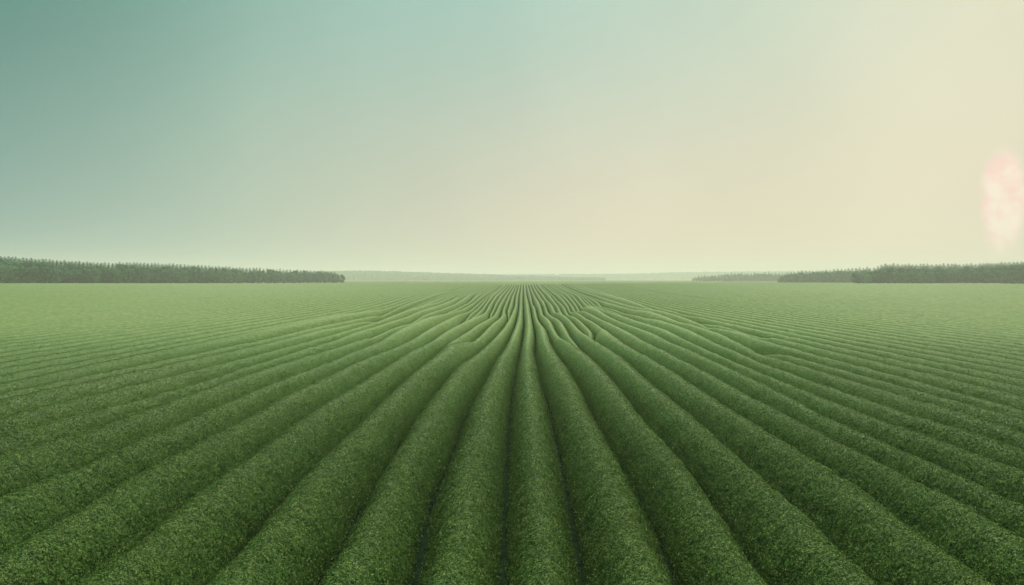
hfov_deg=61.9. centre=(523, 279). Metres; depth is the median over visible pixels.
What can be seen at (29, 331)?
crop row
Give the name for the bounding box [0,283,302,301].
crop row
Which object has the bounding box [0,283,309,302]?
crop row
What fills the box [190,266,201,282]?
round tree
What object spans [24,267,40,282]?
round tree
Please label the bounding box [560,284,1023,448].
crop row
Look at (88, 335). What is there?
crop row
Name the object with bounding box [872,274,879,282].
round tree
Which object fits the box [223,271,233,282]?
round tree
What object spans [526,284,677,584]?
crop row
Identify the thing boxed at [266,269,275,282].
round tree
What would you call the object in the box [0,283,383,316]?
crop row
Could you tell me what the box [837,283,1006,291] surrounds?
crop row
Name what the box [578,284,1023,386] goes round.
crop row
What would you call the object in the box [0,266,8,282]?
round tree
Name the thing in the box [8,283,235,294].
crop row
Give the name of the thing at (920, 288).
crop row
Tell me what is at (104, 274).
round tree
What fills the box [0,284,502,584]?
crop row
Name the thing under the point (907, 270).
round tree
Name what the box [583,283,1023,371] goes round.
crop row
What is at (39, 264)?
round tree
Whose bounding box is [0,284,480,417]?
crop row
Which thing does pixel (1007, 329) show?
crop row
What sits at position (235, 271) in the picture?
round tree
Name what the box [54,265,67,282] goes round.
round tree
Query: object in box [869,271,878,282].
round tree
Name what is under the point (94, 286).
crop row
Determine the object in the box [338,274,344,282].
round tree
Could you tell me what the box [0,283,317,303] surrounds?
crop row
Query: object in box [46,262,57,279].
round tree
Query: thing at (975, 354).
crop row
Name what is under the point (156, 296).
crop row
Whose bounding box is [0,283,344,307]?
crop row
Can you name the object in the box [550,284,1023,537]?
crop row
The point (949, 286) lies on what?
crop row
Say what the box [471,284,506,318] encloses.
crop row
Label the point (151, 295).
crop row
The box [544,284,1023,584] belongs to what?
crop row
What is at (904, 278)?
round tree
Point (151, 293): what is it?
crop row
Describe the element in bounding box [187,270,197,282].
round tree
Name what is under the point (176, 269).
round tree
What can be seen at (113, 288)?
crop row
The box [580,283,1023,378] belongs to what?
crop row
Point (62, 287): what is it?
crop row
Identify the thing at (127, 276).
round tree
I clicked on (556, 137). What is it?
sky
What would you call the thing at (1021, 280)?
round tree
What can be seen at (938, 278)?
round tree
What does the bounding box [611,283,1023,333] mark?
crop row
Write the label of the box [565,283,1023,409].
crop row
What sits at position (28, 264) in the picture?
round tree
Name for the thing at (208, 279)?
round tree
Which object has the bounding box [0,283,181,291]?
crop row
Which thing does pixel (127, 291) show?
crop row
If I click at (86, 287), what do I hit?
crop row
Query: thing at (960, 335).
crop row
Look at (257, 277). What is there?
round tree
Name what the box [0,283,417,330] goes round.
crop row
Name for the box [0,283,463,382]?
crop row
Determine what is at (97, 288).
crop row
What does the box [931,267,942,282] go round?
round tree
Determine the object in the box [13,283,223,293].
crop row
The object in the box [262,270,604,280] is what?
woods
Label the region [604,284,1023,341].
crop row
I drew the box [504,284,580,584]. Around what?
crop row
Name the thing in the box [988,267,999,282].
round tree
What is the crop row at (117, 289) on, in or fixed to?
on the ground
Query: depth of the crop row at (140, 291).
335.70 m
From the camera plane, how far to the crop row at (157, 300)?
213.99 m
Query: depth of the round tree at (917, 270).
724.30 m
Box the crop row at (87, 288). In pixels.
[9,283,188,291]
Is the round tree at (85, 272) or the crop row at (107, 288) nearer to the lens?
the crop row at (107, 288)
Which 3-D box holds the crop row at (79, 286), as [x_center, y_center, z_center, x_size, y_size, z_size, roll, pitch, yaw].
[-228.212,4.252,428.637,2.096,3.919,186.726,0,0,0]
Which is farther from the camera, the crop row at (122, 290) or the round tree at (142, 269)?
the round tree at (142, 269)
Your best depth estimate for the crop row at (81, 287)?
417.07 m
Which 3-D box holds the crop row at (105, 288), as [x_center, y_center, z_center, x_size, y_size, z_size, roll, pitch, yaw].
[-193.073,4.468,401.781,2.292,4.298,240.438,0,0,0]
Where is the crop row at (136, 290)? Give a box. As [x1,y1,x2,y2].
[6,283,259,296]
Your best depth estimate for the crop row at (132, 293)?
306.45 m
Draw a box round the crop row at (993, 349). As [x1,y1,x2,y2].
[593,284,1023,355]
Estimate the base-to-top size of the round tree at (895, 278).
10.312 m
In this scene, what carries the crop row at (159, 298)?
on the ground
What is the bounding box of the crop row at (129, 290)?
[13,283,250,295]
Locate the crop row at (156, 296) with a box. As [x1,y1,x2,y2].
[0,283,333,305]
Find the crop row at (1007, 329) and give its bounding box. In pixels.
[614,283,1023,331]
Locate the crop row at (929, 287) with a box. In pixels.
[851,283,1023,291]
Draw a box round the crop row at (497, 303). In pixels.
[489,284,511,317]
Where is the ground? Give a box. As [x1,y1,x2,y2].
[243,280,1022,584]
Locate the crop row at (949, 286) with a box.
[883,283,1021,289]
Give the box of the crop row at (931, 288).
[835,283,1023,292]
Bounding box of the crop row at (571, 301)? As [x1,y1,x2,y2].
[547,284,579,311]
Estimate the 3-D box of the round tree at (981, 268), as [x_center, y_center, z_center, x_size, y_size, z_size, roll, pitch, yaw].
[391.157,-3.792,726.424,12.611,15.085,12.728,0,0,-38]
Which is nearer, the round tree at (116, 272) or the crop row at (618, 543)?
the crop row at (618, 543)
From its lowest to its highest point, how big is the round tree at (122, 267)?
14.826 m
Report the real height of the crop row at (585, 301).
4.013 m
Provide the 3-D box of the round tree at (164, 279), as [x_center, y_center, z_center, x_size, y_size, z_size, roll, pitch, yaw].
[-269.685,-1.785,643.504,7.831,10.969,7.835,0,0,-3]
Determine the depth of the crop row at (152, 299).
221.80 m
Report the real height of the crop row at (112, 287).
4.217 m
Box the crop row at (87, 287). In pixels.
[12,283,173,290]
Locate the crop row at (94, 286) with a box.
[0,283,162,290]
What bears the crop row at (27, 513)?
on the ground
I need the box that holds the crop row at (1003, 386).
[576,284,1023,395]
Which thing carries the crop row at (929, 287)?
on the ground
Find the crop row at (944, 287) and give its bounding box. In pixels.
[862,283,1016,290]
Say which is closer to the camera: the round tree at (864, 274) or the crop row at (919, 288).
the crop row at (919, 288)
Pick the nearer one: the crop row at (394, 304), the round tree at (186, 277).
the crop row at (394, 304)
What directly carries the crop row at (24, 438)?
on the ground
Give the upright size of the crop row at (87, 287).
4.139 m
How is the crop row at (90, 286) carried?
on the ground
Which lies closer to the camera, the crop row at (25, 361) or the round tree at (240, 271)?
the crop row at (25, 361)
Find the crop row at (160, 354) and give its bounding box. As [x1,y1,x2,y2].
[0,283,470,393]
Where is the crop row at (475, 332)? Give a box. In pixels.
[446,284,513,345]
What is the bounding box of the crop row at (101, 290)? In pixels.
[0,283,231,294]
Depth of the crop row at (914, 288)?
394.81 m
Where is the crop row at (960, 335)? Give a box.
[600,283,1023,344]
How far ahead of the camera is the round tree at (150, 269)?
636.75 m
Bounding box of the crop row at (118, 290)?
[0,283,243,295]
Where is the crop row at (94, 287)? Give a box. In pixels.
[17,283,176,290]
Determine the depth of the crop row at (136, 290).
339.86 m
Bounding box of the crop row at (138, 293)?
[5,283,298,300]
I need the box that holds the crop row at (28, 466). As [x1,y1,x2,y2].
[0,284,493,496]
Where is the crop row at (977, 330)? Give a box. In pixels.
[608,283,1023,335]
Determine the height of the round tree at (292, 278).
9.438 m
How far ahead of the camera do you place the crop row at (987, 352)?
87.50 m
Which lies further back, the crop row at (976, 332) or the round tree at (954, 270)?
the round tree at (954, 270)
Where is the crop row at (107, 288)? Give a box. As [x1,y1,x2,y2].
[11,283,208,292]
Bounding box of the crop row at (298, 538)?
[207,284,515,584]
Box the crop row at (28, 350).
[0,283,448,356]
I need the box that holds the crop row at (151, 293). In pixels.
[3,283,305,301]
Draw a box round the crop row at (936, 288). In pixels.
[841,283,1012,291]
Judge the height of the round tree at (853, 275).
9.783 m
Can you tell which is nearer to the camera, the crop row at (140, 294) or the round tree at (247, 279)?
the crop row at (140, 294)
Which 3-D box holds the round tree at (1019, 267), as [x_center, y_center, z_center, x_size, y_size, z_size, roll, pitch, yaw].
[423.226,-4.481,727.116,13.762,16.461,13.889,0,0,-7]
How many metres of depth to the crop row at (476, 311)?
183.27 m
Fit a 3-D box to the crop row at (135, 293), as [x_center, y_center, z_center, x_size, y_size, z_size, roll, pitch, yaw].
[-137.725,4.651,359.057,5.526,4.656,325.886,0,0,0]
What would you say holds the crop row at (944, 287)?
on the ground
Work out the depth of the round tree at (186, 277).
661.54 m
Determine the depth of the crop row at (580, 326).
130.02 m
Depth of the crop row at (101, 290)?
355.12 m
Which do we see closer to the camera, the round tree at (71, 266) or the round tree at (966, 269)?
the round tree at (71, 266)
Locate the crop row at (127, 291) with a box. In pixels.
[0,283,266,297]
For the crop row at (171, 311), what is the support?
on the ground
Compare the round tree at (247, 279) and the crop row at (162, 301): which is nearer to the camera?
the crop row at (162, 301)
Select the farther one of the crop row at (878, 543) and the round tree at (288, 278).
the round tree at (288, 278)
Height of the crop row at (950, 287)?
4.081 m
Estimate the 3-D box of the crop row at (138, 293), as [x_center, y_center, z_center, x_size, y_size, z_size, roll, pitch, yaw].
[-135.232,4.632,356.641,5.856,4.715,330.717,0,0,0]
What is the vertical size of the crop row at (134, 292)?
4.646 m
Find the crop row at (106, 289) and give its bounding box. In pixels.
[8,283,220,293]
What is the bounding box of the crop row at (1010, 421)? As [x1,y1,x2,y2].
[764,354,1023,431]
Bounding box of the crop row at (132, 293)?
[5,283,290,299]
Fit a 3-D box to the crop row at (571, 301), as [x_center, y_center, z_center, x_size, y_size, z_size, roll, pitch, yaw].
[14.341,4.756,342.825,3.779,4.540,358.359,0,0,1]
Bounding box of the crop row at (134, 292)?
[6,283,282,298]
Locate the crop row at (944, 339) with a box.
[596,284,1023,351]
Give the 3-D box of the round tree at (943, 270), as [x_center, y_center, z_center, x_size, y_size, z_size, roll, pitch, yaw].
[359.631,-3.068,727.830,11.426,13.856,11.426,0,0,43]
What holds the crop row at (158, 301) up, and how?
on the ground
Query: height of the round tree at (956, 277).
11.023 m
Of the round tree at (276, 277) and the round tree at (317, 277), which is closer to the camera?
the round tree at (276, 277)
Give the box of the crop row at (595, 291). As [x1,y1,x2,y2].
[570,283,613,295]
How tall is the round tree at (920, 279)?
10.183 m
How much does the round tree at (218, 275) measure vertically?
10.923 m
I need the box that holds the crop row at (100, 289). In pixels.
[0,283,215,293]
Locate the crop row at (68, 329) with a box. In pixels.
[0,283,429,337]
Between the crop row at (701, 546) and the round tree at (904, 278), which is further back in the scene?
the round tree at (904, 278)
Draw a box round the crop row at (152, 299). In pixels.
[0,283,356,309]
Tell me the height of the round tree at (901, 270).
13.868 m
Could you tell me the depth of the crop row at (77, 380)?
64.07 m
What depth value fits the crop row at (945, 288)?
396.99 m
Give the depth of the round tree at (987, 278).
718.02 m
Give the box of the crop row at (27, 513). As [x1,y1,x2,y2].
[0,284,501,554]
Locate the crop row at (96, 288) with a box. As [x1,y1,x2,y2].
[0,283,196,292]
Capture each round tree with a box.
[0,261,13,282]
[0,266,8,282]
[5,266,19,282]
[14,267,29,282]
[20,261,34,280]
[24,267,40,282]
[33,261,46,282]
[36,266,53,282]
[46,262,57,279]
[51,267,62,282]
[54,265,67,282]
[60,268,73,282]
[63,264,79,282]
[71,269,83,282]
[81,268,91,282]
[84,266,94,278]
[89,268,102,282]
[95,265,106,282]
[100,268,111,282]
[110,268,122,282]
[116,264,127,282]
[120,269,131,282]
[124,265,135,280]
[129,269,140,282]
[138,266,146,282]
[140,270,150,282]
[145,267,155,282]
[149,269,160,282]
[155,267,166,282]
[161,270,171,282]
[166,266,175,282]
[170,269,180,282]
[174,268,184,282]
[178,270,188,282]
[181,267,191,275]
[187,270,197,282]
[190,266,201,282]
[196,271,205,282]
[205,270,213,282]
[209,268,217,282]
[213,271,223,282]
[219,268,229,282]
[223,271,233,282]
[229,268,238,282]
[234,273,242,282]
[239,270,247,282]
[243,272,251,282]
[249,271,255,282]
[252,271,261,282]
[262,273,269,282]
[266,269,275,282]
[271,272,279,282]
[280,274,286,282]
[284,272,290,282]
[289,274,296,282]
[291,270,298,282]
[297,273,303,282]
[301,271,306,282]
[305,274,311,282]
[312,272,320,282]
[320,272,327,282]
[329,273,336,282]
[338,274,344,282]
[809,275,814,281]
[834,275,840,281]
[850,272,859,282]
[855,276,860,282]
[861,272,869,282]
[864,274,871,282]
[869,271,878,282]
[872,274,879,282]
[879,271,888,282]
[884,267,897,282]
[888,272,898,282]
[895,267,905,282]
[898,271,907,282]
[904,268,914,282]
[907,272,916,282]
[914,268,924,282]
[916,272,926,282]
[922,268,933,282]
[925,271,935,282]
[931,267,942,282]
[934,272,943,282]
[940,268,951,281]
[943,272,952,282]
[950,268,960,282]
[953,271,963,282]
[959,266,972,282]
[963,272,973,282]
[969,268,979,282]
[972,271,981,282]
[978,266,989,282]
[981,270,991,282]
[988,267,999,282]
[990,270,1001,282]
[995,265,1007,282]
[998,270,1010,283]
[1005,264,1018,283]
[1008,270,1019,283]
[1015,265,1023,283]
[1018,269,1023,283]
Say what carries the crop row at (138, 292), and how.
on the ground
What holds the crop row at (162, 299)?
on the ground
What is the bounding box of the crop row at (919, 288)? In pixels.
[823,283,1009,292]
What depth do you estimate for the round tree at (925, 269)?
724.86 m
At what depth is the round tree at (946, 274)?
718.00 m
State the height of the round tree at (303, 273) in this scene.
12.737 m
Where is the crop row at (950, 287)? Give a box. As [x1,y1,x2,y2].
[869,283,1023,290]
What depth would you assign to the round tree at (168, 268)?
655.80 m
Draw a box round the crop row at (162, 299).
[0,283,360,310]
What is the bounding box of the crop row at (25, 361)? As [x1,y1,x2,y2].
[0,283,456,368]
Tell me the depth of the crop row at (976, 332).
115.73 m
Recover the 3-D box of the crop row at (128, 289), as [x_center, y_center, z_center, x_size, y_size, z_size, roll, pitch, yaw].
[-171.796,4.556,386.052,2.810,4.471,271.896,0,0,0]
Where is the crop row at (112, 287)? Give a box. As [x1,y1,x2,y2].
[15,283,193,291]
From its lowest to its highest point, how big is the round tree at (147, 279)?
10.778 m
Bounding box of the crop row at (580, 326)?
[540,284,593,339]
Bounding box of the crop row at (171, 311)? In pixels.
[0,283,414,328]
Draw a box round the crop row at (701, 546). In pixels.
[528,284,767,584]
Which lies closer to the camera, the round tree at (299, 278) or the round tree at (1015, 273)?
the round tree at (1015, 273)
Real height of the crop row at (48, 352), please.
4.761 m
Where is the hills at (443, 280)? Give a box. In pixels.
[344,277,571,280]
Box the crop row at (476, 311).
[465,285,503,321]
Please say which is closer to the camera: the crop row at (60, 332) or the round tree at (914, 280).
the crop row at (60, 332)
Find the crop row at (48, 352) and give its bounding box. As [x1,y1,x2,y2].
[0,283,452,362]
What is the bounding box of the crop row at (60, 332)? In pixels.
[0,283,433,341]
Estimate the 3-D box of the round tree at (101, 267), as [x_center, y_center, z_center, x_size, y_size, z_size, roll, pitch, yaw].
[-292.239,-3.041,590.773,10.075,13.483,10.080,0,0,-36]
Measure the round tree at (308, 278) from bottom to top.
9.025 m
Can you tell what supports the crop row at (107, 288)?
on the ground
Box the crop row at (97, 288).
[1,283,200,292]
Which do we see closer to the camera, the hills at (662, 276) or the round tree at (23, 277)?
the round tree at (23, 277)
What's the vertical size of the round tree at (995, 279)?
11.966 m
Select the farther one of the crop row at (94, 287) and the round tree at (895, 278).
the round tree at (895, 278)
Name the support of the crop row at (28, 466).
on the ground
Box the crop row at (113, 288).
[19,283,211,292]
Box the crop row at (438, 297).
[405,284,477,310]
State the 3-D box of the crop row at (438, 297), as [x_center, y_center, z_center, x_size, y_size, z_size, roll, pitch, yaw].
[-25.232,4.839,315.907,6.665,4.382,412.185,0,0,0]
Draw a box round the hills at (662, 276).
[565,273,767,279]
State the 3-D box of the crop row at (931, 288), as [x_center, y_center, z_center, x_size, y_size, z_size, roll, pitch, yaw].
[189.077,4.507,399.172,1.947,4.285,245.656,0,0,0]
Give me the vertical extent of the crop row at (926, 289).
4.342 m
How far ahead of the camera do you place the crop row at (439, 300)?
273.87 m
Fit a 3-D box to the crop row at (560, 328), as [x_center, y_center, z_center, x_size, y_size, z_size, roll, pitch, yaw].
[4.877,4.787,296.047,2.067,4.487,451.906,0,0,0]
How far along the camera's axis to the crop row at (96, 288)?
413.71 m
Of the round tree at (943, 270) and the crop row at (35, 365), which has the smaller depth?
the crop row at (35, 365)
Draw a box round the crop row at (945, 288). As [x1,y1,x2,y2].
[848,283,1021,291]
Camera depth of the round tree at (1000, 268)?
723.99 m
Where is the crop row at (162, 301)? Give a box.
[0,283,372,313]
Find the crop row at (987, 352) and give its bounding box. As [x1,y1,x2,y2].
[590,284,1023,360]
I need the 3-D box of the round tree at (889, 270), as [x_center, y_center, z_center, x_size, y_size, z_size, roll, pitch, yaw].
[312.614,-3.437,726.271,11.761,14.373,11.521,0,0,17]
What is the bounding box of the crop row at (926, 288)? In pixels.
[830,283,1018,292]
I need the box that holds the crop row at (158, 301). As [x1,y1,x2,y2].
[0,283,368,312]
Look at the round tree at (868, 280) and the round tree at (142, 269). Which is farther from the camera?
the round tree at (868, 280)
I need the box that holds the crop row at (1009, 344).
[597,283,1023,348]
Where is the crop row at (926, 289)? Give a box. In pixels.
[817,283,1021,293]
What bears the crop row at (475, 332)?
on the ground
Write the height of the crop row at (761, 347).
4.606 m
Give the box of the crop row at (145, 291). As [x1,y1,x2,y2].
[0,283,278,298]
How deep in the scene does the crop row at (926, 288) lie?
396.92 m
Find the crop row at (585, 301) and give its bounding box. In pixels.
[555,284,621,315]
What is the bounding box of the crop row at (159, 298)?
[2,283,352,308]
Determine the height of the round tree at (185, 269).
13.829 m
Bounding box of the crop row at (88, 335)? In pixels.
[0,283,440,347]
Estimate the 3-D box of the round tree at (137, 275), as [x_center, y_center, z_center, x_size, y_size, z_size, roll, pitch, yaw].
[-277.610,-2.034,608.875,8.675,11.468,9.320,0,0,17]
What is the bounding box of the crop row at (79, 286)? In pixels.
[1,283,147,289]
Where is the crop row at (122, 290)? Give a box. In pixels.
[4,283,247,295]
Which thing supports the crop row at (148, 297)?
on the ground
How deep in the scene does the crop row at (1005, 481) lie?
32.31 m
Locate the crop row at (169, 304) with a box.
[0,283,387,317]
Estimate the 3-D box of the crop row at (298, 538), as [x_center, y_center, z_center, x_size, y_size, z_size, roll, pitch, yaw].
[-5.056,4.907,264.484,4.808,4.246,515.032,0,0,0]
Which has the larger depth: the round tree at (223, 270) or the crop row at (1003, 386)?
the round tree at (223, 270)
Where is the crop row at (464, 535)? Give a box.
[417,284,523,584]
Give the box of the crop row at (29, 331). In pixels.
[0,283,425,335]
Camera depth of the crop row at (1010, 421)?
43.00 m
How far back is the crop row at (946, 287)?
419.23 m
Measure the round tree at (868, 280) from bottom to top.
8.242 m
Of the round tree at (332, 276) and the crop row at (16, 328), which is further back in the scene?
the round tree at (332, 276)
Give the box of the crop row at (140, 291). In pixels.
[15,283,274,297]
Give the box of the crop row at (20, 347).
[0,283,444,352]
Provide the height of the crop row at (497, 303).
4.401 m
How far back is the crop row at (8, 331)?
133.96 m
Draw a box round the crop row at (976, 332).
[607,284,1023,338]
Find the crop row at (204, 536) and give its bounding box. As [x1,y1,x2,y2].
[79,284,508,584]
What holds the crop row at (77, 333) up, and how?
on the ground
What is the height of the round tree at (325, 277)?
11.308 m
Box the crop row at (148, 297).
[0,283,337,306]
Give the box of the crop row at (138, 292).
[0,283,286,299]
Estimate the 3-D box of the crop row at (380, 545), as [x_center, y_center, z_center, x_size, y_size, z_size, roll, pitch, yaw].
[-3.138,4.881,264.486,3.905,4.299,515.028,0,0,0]
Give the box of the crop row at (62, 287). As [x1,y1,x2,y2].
[5,283,149,289]
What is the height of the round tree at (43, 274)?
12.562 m
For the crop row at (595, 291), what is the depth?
372.88 m
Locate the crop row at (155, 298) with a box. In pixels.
[0,283,348,308]
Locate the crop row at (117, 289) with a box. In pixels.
[20,283,227,293]
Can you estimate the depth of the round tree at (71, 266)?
575.08 m
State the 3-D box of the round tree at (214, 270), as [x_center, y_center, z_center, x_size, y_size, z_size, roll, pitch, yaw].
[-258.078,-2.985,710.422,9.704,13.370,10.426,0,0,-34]
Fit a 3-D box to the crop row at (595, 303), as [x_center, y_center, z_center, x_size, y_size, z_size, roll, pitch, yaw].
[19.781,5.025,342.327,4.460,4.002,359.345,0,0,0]
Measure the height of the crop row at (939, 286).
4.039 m
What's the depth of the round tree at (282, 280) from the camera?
810.38 m
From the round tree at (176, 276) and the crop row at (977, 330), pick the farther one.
the round tree at (176, 276)
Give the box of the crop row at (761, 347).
[561,283,1023,418]
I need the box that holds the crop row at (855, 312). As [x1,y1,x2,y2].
[617,283,1023,329]
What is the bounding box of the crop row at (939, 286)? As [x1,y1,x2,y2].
[876,283,1012,289]
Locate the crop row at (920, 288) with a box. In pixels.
[826,283,1011,292]
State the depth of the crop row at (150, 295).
276.69 m
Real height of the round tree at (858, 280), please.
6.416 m
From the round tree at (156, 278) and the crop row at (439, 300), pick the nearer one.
the crop row at (439, 300)
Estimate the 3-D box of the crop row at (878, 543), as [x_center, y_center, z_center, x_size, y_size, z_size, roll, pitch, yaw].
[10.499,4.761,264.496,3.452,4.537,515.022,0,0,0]
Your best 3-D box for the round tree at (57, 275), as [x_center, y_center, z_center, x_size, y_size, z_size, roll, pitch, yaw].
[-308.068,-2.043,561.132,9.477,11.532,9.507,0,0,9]
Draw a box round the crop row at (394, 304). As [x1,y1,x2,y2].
[362,283,467,311]
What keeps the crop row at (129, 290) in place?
on the ground
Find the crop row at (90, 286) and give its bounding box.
[17,283,157,289]
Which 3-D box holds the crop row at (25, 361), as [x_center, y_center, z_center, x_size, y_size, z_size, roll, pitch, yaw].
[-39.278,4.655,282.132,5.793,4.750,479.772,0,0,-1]
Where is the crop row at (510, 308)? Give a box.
[507,284,517,319]
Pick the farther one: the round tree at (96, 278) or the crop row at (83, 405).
the round tree at (96, 278)
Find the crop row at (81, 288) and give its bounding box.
[3,283,185,291]
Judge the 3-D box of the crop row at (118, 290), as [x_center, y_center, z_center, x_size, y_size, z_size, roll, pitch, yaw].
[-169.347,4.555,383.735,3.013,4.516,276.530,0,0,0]
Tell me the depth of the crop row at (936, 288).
395.62 m
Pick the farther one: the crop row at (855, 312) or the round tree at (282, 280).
the round tree at (282, 280)
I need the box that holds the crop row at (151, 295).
[0,283,324,304]
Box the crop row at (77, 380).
[0,284,475,398]
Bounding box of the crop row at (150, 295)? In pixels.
[6,283,321,303]
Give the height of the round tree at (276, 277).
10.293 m
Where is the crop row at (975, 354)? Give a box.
[586,283,1023,365]
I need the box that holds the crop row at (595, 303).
[558,284,601,306]
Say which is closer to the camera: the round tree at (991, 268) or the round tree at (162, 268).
the round tree at (162, 268)
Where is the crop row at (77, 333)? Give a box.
[0,283,437,344]
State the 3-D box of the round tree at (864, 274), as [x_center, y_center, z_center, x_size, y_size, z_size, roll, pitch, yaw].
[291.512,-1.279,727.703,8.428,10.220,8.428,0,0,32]
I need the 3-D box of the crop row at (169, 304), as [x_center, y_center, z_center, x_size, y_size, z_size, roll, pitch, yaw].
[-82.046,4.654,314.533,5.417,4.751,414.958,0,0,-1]
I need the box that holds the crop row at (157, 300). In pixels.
[0,283,364,311]
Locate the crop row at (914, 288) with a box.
[820,283,1023,293]
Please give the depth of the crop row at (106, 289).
374.39 m
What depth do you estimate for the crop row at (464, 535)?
23.69 m
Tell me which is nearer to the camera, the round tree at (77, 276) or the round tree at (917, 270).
the round tree at (77, 276)
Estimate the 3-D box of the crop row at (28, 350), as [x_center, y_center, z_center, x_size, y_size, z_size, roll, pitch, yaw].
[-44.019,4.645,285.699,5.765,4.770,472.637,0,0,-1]
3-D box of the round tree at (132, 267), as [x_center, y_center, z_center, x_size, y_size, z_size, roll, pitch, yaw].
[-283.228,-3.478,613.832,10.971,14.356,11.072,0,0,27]
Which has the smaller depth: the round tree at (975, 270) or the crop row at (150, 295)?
the crop row at (150, 295)
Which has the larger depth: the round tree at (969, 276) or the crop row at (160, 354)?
the round tree at (969, 276)
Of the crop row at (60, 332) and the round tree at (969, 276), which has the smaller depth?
the crop row at (60, 332)
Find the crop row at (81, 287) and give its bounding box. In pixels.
[3,283,166,290]
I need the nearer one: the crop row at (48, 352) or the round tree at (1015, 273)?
the crop row at (48, 352)
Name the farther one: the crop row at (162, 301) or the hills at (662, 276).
the hills at (662, 276)
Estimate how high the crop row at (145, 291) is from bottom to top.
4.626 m
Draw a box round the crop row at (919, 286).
[857,283,1010,290]
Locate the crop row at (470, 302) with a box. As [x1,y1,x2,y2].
[446,284,498,313]
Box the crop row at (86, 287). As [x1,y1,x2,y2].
[6,283,169,290]
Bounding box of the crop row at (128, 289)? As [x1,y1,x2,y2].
[16,283,240,294]
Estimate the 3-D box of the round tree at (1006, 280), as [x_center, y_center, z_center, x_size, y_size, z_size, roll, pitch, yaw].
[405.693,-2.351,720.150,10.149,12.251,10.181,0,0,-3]
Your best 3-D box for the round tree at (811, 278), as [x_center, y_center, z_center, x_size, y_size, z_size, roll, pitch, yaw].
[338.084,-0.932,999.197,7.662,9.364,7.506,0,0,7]
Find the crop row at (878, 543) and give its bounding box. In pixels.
[542,283,992,584]
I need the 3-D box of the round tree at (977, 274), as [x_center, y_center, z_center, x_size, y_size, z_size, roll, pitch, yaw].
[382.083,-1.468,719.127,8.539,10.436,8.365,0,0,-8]
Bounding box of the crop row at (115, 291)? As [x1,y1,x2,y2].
[0,283,254,296]
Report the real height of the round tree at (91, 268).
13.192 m
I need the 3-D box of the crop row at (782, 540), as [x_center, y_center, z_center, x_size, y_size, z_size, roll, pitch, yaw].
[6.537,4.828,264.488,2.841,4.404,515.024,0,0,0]
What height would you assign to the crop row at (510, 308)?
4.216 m
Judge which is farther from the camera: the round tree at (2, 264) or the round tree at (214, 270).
the round tree at (214, 270)
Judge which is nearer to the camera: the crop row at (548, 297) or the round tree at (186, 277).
the crop row at (548, 297)
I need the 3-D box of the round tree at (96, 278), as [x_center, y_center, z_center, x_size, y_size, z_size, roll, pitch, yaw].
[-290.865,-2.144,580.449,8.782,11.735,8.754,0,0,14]
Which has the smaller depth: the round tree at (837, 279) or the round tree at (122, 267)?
the round tree at (122, 267)
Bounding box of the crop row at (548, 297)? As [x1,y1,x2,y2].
[536,283,561,313]
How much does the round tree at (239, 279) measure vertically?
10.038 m
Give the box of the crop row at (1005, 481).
[552,283,1023,505]
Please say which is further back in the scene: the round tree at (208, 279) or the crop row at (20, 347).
the round tree at (208, 279)
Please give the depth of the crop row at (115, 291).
338.65 m
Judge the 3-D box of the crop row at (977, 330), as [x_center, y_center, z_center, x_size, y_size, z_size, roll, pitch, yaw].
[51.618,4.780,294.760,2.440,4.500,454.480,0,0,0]
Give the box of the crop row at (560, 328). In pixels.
[531,284,580,349]
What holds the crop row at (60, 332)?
on the ground
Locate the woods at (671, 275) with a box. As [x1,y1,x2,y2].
[496,270,868,279]
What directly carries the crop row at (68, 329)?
on the ground
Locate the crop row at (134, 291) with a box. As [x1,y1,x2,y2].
[6,283,270,297]
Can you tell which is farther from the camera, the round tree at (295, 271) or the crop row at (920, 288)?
the round tree at (295, 271)
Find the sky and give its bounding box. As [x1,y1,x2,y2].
[0,0,1023,274]
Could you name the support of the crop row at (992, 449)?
on the ground
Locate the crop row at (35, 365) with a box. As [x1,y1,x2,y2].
[0,283,460,374]
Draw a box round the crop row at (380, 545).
[318,284,520,584]
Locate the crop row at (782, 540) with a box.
[533,284,876,584]
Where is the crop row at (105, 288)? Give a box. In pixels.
[7,283,204,292]
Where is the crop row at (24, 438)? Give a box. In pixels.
[0,284,490,455]
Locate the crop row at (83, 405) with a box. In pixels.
[0,284,485,435]
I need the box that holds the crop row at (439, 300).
[425,284,483,304]
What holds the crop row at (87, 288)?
on the ground
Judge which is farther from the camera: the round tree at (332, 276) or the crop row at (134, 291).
the round tree at (332, 276)
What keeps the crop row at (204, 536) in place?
on the ground
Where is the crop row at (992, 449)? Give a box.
[557,284,1023,470]
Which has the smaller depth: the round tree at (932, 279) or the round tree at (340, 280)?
the round tree at (932, 279)
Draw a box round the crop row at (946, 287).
[865,283,1021,290]
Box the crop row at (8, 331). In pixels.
[0,283,421,332]
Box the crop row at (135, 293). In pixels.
[0,283,294,300]
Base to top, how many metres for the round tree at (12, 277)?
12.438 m
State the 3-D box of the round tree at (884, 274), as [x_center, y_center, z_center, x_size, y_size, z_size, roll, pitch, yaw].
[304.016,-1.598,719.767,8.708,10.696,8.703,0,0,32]
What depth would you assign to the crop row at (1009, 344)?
103.25 m
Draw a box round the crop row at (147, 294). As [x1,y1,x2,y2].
[4,283,314,302]
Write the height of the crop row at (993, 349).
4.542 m

